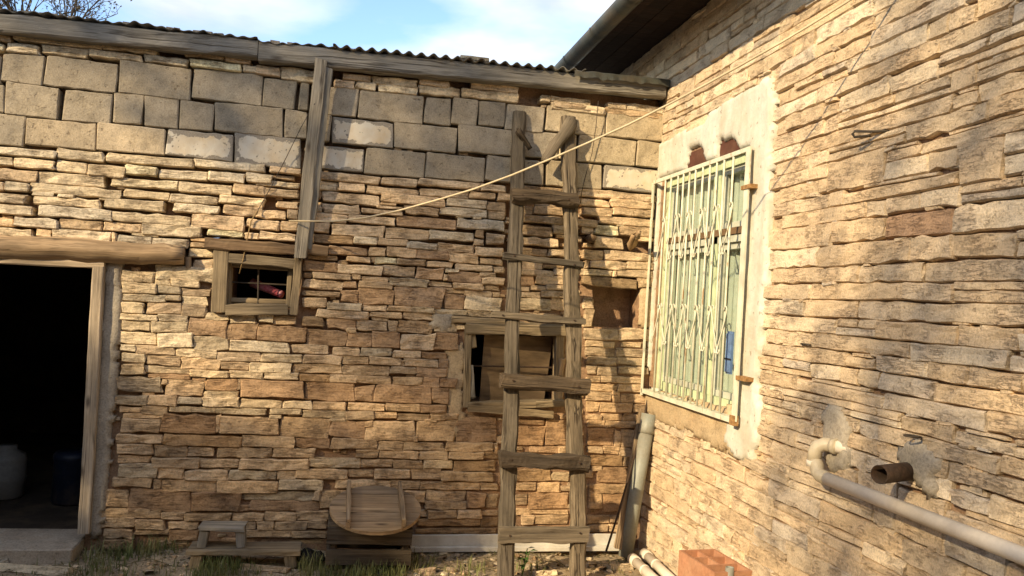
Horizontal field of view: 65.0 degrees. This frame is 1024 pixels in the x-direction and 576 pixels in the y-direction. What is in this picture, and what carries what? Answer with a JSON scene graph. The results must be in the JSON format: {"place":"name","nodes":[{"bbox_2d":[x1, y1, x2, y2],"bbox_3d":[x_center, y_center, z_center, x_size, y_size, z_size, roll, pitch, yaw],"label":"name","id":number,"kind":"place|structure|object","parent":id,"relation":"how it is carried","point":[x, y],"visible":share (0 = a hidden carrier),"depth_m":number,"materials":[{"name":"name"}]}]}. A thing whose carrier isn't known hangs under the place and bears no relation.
{"place":"outdoors","nodes":[
{"label":"outdoors","id":0,"kind":"place"},
{"bbox_2d":[0,0,614,67],"label":"sky","id":1,"kind":"structure","parent":0,"point":[534,32],"materials":[{"name":"blue"}]},
{"bbox_2d":[0,548,659,575],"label":"ground","id":2,"kind":"structure","parent":0,"point":[563,559],"depth_m":4.87,"materials":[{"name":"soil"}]},
{"bbox_2d":[0,563,77,575],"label":"loose stone","id":3,"kind":"object","parent":2,"relation":"on","point":[37,569],"visible":0.82,"depth_m":4.44,"materials":[{"name":"stone"}]},
{"bbox_2d":[0,0,131,20],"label":"thin tree","id":4,"kind":"object","parent":2,"relation":"on","point":[77,7],"visible":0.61,"depth_m":11.09,"materials":[{"name":"brown plant"}]},
{"bbox_2d":[185,541,302,568],"bbox_3d":[-1.577,1.580,4.757,0.643,0.114,0.196,4,-1,-12],"label":"bench","id":5,"kind":"object","parent":2,"relation":"on","point":[289,551],"visible":0.9,"depth_m":4.71,"materials":[{"name":"brown wood"}]},
{"bbox_2d":[197,521,247,547],"bbox_3d":[-1.708,1.455,4.751,0.272,0.128,0.156,4,-1,-12],"label":"stool","id":6,"kind":"object","parent":5,"relation":"on","point":[205,528],"visible":1,"depth_m":4.71,"materials":[{"name":"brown wood"}]},
{"bbox_2d":[239,563,292,572],"bbox_3d":[-1.449,1.670,4.776,0.309,0.043,0.231,3,-21,3],"label":"loose stone","id":7,"kind":"object","parent":2,"relation":"on","point":[268,568],"visible":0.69,"depth_m":4.67,"materials":[{"name":"stone"}]},
{"bbox_2d":[297,548,324,563],"bbox_3d":[-1.240,1.617,4.893,0.209,0.074,0.180,4,-1,-12],"label":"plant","id":8,"kind":"object","parent":2,"relation":"on","point":[304,550],"visible":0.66,"depth_m":4.86,"materials":[{"name":"green plant"}]},
{"bbox_2d":[2,535,622,575],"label":"grass","id":9,"kind":"structure","parent":2,"relation":"on","point":[216,571],"depth_m":4.70,"materials":[{"name":"green plant"}]},
{"bbox_2d":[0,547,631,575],"bbox_3d":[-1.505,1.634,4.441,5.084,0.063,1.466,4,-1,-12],"label":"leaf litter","id":10,"kind":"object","parent":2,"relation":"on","point":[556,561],"visible":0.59,"depth_m":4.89,"materials":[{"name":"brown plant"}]},
{"bbox_2d":[0,8,670,564],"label":"stone shed","id":11,"kind":"structure","parent":2,"relation":"on","point":[170,372],"depth_m":5.14,"materials":[{"name":"stone"}]},
{"bbox_2d":[0,443,27,500],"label":"plastic barrel","id":12,"kind":"object","parent":11,"relation":"on","point":[13,466],"visible":1,"depth_m":5.62,"materials":[{"name":"grey plastic"}]},
{"bbox_2d":[51,448,81,506],"bbox_3d":[-3.097,1.331,5.676,0.270,0.360,0.270,4,-1,-12],"label":"plastic drum","id":13,"kind":"object","parent":11,"relation":"on","point":[66,479],"visible":0.59,"depth_m":5.56,"materials":[{"name":"plastic"}]},
{"bbox_2d":[239,211,257,273],"bbox_3d":[-1.648,-0.286,4.997,0.097,0.401,0.047,3,-1,7],"label":"straw twine","id":14,"kind":"object","parent":11,"relation":"hanging from","point":[247,239],"visible":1,"depth_m":5.00,"materials":[{"name":"beige fabric"}]},
{"bbox_2d":[211,249,302,315],"bbox_3d":[-1.605,-0.016,5.057,0.540,0.407,0.137,5,-1,-12],"label":"small window frame","id":15,"kind":"structure","parent":11,"relation":"in","point":[224,261],"depth_m":5.01,"materials":[{"name":"brown wood"}]},
{"bbox_2d":[249,278,284,297],"bbox_3d":[-1.596,0.002,5.242,0.246,0.119,0.060,3,-1,16],"label":"plastic tube","id":16,"kind":"object","parent":11,"relation":"in","point":[272,290],"visible":0.91,"depth_m":5.22,"materials":[{"name":"plastic"}]},
{"bbox_2d":[294,58,332,257],"bbox_3d":[-1.241,-0.808,5.035,0.164,1.253,0.098,4,-1,-12],"label":"plank prop","id":17,"kind":"object","parent":11,"relation":"attached to","point":[314,145],"visible":1,"depth_m":5.01,"materials":[{"name":"grey wood"}]},
{"bbox_2d":[256,103,314,214],"bbox_3d":[-1.409,-0.803,5.030,0.331,0.713,0.046,3,-1,5],"label":"hanging wire","id":18,"kind":"object","parent":17,"relation":"hanging from","point":[283,162],"visible":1,"depth_m":5.04,"materials":[{"name":"grey metal"}]},
{"bbox_2d":[451,316,565,418],"bbox_3d":[-0.033,0.533,5.402,0.793,0.672,0.168,2,-1,-12],"label":"square window frame","id":19,"kind":"structure","parent":11,"relation":"in","point":[534,351],"depth_m":5.40,"materials":[{"name":"brown wood"}]},
{"bbox_2d":[580,101,598,202],"bbox_3d":[0.528,-0.920,5.457,0.087,0.698,0.030,3,-1,17],"label":"hanging wire","id":20,"kind":"object","parent":11,"relation":"hanging from","point":[592,151],"visible":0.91,"depth_m":5.45,"materials":[{"name":"black metal"}]},
{"bbox_2d":[325,512,412,569],"bbox_3d":[-0.880,1.540,4.927,0.501,0.272,0.342,4,-1,-12],"label":"slatted crate","id":21,"kind":"object","parent":2,"relation":"on","point":[394,548],"visible":0.56,"depth_m":4.77,"materials":[{"name":"brown wood"}]},
{"bbox_2d":[329,480,420,534],"bbox_3d":[-0.830,1.326,4.904,0.550,0.210,0.533,4,-1,-12],"label":"wooden lid","id":22,"kind":"object","parent":21,"relation":"on","point":[374,510],"visible":1,"depth_m":4.86,"materials":[{"name":"brown wood"}]},
{"bbox_2d":[412,567,435,575],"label":"loose stone","id":23,"kind":"object","parent":2,"relation":"on","point":[429,571],"visible":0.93,"depth_m":4.79,"materials":[{"name":"stone"}]},
{"bbox_2d":[410,533,618,551],"bbox_3d":[0.086,1.684,5.314,1.517,0.117,0.059,4,-1,-11],"label":"white board","id":24,"kind":"object","parent":2,"relation":"on","point":[466,542],"visible":0.57,"depth_m":5.25,"materials":[{"name":"white wood"}]},
{"bbox_2d":[517,547,536,575],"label":"young plant","id":25,"kind":"object","parent":2,"relation":"on","point":[525,559],"visible":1,"depth_m":4.81,"materials":[{"name":"green plant"}]},
{"bbox_2d":[490,110,591,575],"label":"wooden ladder","id":26,"kind":"object","parent":2,"relation":"on","point":[574,460],"visible":1,"depth_m":4.99,"materials":[{"name":"brown wood"}]},
{"bbox_2d":[530,569,556,575],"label":"loose stone","id":27,"kind":"object","parent":2,"relation":"on","point":[553,572],"visible":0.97,"depth_m":4.90,"materials":[{"name":"stone"}]},
{"bbox_2d":[600,563,633,572],"bbox_3d":[0.676,1.804,5.149,0.172,0.079,0.140,4,-21,-22],"label":"loose stone","id":28,"kind":"object","parent":2,"relation":"on","point":[625,567],"visible":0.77,"depth_m":5.10,"materials":[{"name":"stone"}]},
{"bbox_2d":[618,413,654,557],"bbox_3d":[0.843,1.317,5.389,0.251,0.955,0.106,4,-1,-36],"label":"grey drain pipe","id":29,"kind":"object","parent":2,"relation":"on","point":[641,460],"visible":0.91,"depth_m":5.35,"materials":[{"name":"plastic"}]},
{"bbox_2d":[627,553,657,575],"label":"short pipe","id":30,"kind":"object","parent":2,"relation":"on","point":[634,560],"visible":1,"depth_m":5.01,"materials":[{"name":"white plastic"}]},
{"bbox_2d":[639,548,674,575],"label":"short pipe","id":31,"kind":"object","parent":2,"relation":"on","point":[653,562],"visible":1,"depth_m":5.08,"materials":[{"name":"white plastic"}]},
{"bbox_2d":[678,549,751,575],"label":"hollow brick","id":32,"kind":"object","parent":2,"relation":"on","point":[705,562],"visible":1,"depth_m":4.22,"materials":[{"name":"brick"}]},
{"bbox_2d":[725,566,733,575],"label":"pipe offcut","id":33,"kind":"object","parent":32,"relation":"in","point":[729,570],"visible":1,"depth_m":4.01,"materials":[{"name":"grey plastic"}]},
{"bbox_2d":[554,0,1023,575],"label":"stone house","id":34,"kind":"structure","parent":2,"relation":"on","point":[882,272],"depth_m":3.54,"materials":[{"name":"stone"}]},
{"bbox_2d":[289,0,851,221],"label":"clothes line","id":35,"kind":"object","parent":34,"relation":"attached to","point":[718,77],"visible":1,"depth_m":3.80,"materials":[{"name":"beige fabric"}]},
{"bbox_2d":[605,386,650,551],"bbox_3d":[0.781,1.181,5.337,0.037,1.034,0.507,3,-1,34],"label":"iron rod","id":36,"kind":"object","parent":34,"relation":"attached to","point":[619,509],"visible":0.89,"depth_m":5.25,"materials":[{"name":"brown metal"}]},
{"bbox_2d":[614,408,644,549],"bbox_3d":[0.799,1.278,5.420,0.065,0.940,0.026,15,-13,-11],"label":"thin plank","id":37,"kind":"object","parent":34,"relation":"attached to","point":[618,542],"visible":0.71,"depth_m":5.38,"materials":[{"name":"brown wood"}]},
{"bbox_2d":[656,153,745,405],"bbox_3d":[1.178,-0.028,4.936,0.100,1.440,1.245,4,-1,-12],"label":"window frame","id":38,"kind":"structure","parent":34,"relation":"in","point":[739,167],"depth_m":4.80,"materials":[{"name":"white paint"}]},
{"bbox_2d":[724,331,733,374],"bbox_3d":[1.209,0.359,4.362,0.019,0.384,0.208,4,-1,-12],"label":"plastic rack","id":39,"kind":"object","parent":34,"relation":"on","point":[728,358],"visible":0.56,"depth_m":4.41,"materials":[{"name":"blue plastic"}]},
{"bbox_2d":[851,130,889,137],"bbox_3d":[1.479,-0.636,3.283,0.180,0.036,0.045,3,-1,34],"label":"wire hook","id":40,"kind":"object","parent":34,"relation":"attached to","point":[865,131],"visible":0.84,"depth_m":3.30,"materials":[{"name":"grey metal"}]},
{"bbox_2d":[871,462,913,483],"bbox_3d":[1.422,0.676,2.949,0.259,0.069,0.068,4,-1,-34],"label":"iron pipe stub","id":41,"kind":"object","parent":34,"relation":"attached to","point":[891,473],"visible":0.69,"depth_m":2.91,"materials":[{"name":"brown metal"}]},
{"bbox_2d":[903,434,922,438],"bbox_3d":[1.474,0.555,2.918,0.111,0.040,0.057,4,-1,-12],"label":"wire hook","id":42,"kind":"object","parent":34,"relation":"attached to","point":[911,436],"visible":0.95,"depth_m":2.91,"materials":[{"name":"metal"}]},
{"bbox_2d":[806,437,1023,565],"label":"waste pipe","id":43,"kind":"object","parent":34,"relation":"attached to","point":[998,546],"visible":0.93,"depth_m":2.85,"materials":[{"name":"white plastic"}]}
]}

